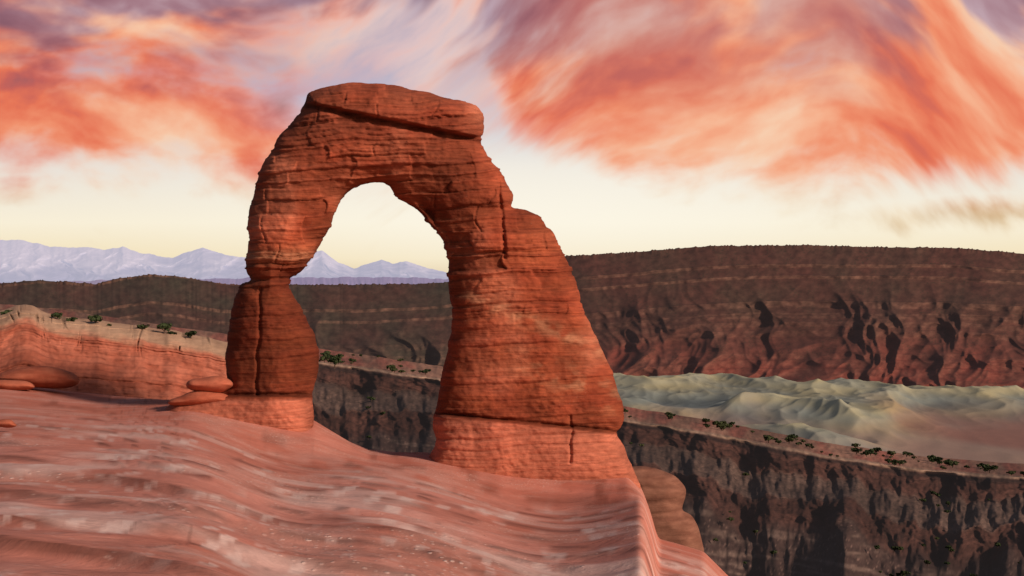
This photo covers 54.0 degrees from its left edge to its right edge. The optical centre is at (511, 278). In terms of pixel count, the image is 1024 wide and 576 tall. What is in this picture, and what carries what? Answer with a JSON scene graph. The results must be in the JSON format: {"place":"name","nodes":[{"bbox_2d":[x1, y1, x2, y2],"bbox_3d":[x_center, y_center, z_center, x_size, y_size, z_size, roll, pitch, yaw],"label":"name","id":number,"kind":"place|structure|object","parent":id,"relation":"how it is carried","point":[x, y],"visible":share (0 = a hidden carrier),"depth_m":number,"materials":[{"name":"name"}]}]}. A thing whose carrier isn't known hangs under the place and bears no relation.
{"place":"outdoors","nodes":[
{"label":"outdoors","id":0,"kind":"place"},
{"bbox_2d":[0,305,227,399],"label":"rock wall","id":1,"kind":"structure","parent":0,"point":[117,359],"depth_m":76.44,"materials":[{"name":"stone"}]},
{"bbox_2d":[0,310,11,314],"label":"shrub","id":2,"kind":"object","parent":1,"relation":"on","point":[4,312],"visible":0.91,"depth_m":80.26,"materials":[{"name":"green plant"}]},
{"bbox_2d":[51,312,62,318],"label":"shrub","id":3,"kind":"object","parent":1,"relation":"attached to","point":[57,315],"visible":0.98,"depth_m":80.41,"materials":[{"name":"green plant"}]},
{"bbox_2d":[66,317,77,320],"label":"shrub","id":4,"kind":"object","parent":1,"relation":"on","point":[71,319],"visible":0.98,"depth_m":80.35,"materials":[{"name":"green plant"}]},
{"bbox_2d":[87,315,102,323],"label":"shrub","id":5,"kind":"object","parent":1,"relation":"attached to","point":[95,318],"visible":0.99,"depth_m":80.35,"materials":[{"name":"green plant"}]},
{"bbox_2d":[137,324,149,328],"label":"shrub","id":6,"kind":"object","parent":1,"relation":"on","point":[142,326],"visible":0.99,"depth_m":80.40,"materials":[{"name":"plant"}]},
{"bbox_2d":[157,323,171,333],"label":"shrub","id":7,"kind":"object","parent":1,"relation":"attached to","point":[164,326],"visible":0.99,"depth_m":80.40,"materials":[{"name":"green plant"}]},
{"bbox_2d":[185,331,196,338],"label":"shrub","id":8,"kind":"object","parent":1,"relation":"attached to","point":[190,334],"visible":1,"depth_m":80.24,"materials":[{"name":"plant"}]},
{"bbox_2d":[0,240,447,282],"bbox_3d":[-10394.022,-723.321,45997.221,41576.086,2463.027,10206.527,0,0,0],"label":"la sal mountains","id":9,"kind":"structure","parent":0,"point":[21,260],"depth_m":47288.69,"materials":[{"name":"white snow"}]},
{"bbox_2d":[58,277,448,284],"bbox_3d":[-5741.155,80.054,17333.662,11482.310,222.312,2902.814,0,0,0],"label":"hills","id":10,"kind":"structure","parent":0,"point":[349,280],"depth_m":16940.74,"materials":[{"name":"stone"}]},
{"bbox_2d":[0,388,727,575],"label":"slickrock ground","id":11,"kind":"structure","parent":0,"point":[99,485],"depth_m":22.81,"materials":[{"name":"stone"}]},
{"bbox_2d":[0,419,16,427],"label":"boulder","id":12,"kind":"object","parent":11,"relation":"on","point":[6,423],"visible":1,"depth_m":29.80,"materials":[{"name":"stone"}]},
{"bbox_2d":[0,380,34,390],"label":"boulder","id":13,"kind":"object","parent":11,"relation":"on","point":[18,385],"visible":0.95,"depth_m":63.37,"materials":[{"name":"stone"}]},
{"bbox_2d":[0,366,78,388],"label":"boulder","id":14,"kind":"object","parent":11,"relation":"on","point":[45,377],"visible":0.85,"depth_m":64.78,"materials":[{"name":"stone"}]},
{"bbox_2d":[165,82,640,488],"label":"natural rock arch","id":15,"kind":"structure","parent":11,"relation":"on","point":[528,388],"depth_m":50.94,"materials":[{"name":"stone"}]},
{"bbox_2d":[168,391,227,405],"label":"slab","id":16,"kind":"structure","parent":15,"relation":"on","point":[195,398],"depth_m":50.95,"materials":[{"name":"stone"}]},
{"bbox_2d":[186,376,232,392],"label":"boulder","id":17,"kind":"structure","parent":16,"relation":"on","point":[219,384],"depth_m":51.03,"materials":[{"name":"stone"}]},
{"bbox_2d":[0,0,1023,272],"bbox_3d":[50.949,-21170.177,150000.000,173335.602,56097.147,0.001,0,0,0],"label":"sky","id":18,"kind":"structure","parent":0,"point":[160,126],"depth_m":150000.00,"materials":[{"name":"orange"}]},
{"bbox_2d":[0,244,1023,388],"bbox_3d":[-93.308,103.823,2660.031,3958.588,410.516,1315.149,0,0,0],"label":"mesa","id":19,"kind":"structure","parent":0,"point":[922,316],"depth_m":2728.58,"materials":[{"name":"brown stone"}]},
{"bbox_2d":[0,304,1023,575],"bbox_3d":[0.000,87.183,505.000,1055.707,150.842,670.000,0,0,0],"label":"canyon wall","id":20,"kind":"structure","parent":0,"point":[802,508],"depth_m":531.79,"materials":[{"name":"brown stone"}]},
{"bbox_2d":[320,355,327,362],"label":"juniper","id":21,"kind":"object","parent":20,"relation":"on","point":[324,358],"visible":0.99,"depth_m":604.62,"materials":[{"name":"green plant"}]},
{"bbox_2d":[329,356,340,368],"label":"shrub","id":22,"kind":"object","parent":20,"relation":"on","point":[334,360],"visible":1,"depth_m":80.33,"materials":[{"name":"plant"}]},
{"bbox_2d":[421,369,430,374],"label":"juniper","id":23,"kind":"object","parent":20,"relation":"on","point":[425,371],"visible":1,"depth_m":650.75,"materials":[{"name":"green plant"}]},
{"bbox_2d":[712,421,722,425],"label":"juniper","id":24,"kind":"object","parent":20,"relation":"on","point":[716,423],"visible":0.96,"depth_m":732.50,"materials":[{"name":"green plant"}]},
{"bbox_2d":[716,424,725,430],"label":"juniper","id":25,"kind":"object","parent":20,"relation":"on","point":[722,426],"visible":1,"depth_m":692.01,"materials":[{"name":"green plant"}]},
{"bbox_2d":[763,435,773,442],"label":"juniper","id":26,"kind":"object","parent":20,"relation":"on","point":[767,437],"visible":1,"depth_m":633.30,"materials":[{"name":"green plant"}]},
{"bbox_2d":[784,437,794,443],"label":"juniper","id":27,"kind":"object","parent":20,"relation":"on","point":[788,439],"visible":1,"depth_m":695.32,"materials":[{"name":"green plant"}]},
{"bbox_2d":[787,434,797,440],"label":"juniper","id":28,"kind":"object","parent":20,"relation":"on","point":[793,436],"visible":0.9,"depth_m":758.33,"materials":[{"name":"green plant"}]},
{"bbox_2d":[851,448,862,453],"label":"juniper","id":29,"kind":"object","parent":20,"relation":"on","point":[856,450],"visible":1,"depth_m":702.42,"materials":[{"name":"green plant"}]},
{"bbox_2d":[873,447,881,452],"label":"juniper","id":30,"kind":"object","parent":20,"relation":"on","point":[876,449],"visible":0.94,"depth_m":770.06,"materials":[{"name":"green plant"}]},
{"bbox_2d":[887,450,894,455],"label":"juniper","id":31,"kind":"object","parent":20,"relation":"on","point":[891,452],"visible":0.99,"depth_m":740.57,"materials":[{"name":"green plant"}]},
{"bbox_2d":[900,570,910,574],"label":"scrub","id":32,"kind":"object","parent":20,"relation":"on","point":[904,572],"visible":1,"depth_m":429.74,"materials":[{"name":"green plant"}]},
{"bbox_2d":[902,451,910,456],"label":"juniper","id":33,"kind":"object","parent":20,"relation":"on","point":[905,453],"visible":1,"depth_m":792.81,"materials":[{"name":"green plant"}]},
{"bbox_2d":[933,457,942,461],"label":"juniper","id":34,"kind":"object","parent":20,"relation":"on","point":[935,459],"visible":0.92,"depth_m":725.73,"materials":[{"name":"green plant"}]},
{"bbox_2d":[944,460,957,467],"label":"juniper","id":35,"kind":"object","parent":20,"relation":"on","point":[949,462],"visible":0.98,"depth_m":680.50,"materials":[{"name":"green plant"}]},
{"bbox_2d":[982,465,995,472],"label":"juniper","id":36,"kind":"object","parent":20,"relation":"on","point":[988,467],"visible":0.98,"depth_m":641.81,"materials":[{"name":"green plant"}]},
{"bbox_2d":[632,466,703,551],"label":"rock outcrop","id":37,"kind":"object","parent":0,"point":[664,492],"visible":0.36,"depth_m":89.26,"materials":[{"name":"stone"}]},
{"bbox_2d":[613,373,1023,463],"bbox_3d":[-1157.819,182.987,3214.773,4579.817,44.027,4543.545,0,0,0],"label":"badlands","id":38,"kind":"structure","parent":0,"point":[980,423],"depth_m":1422.35,"materials":[{"name":"soil"}]}
]}

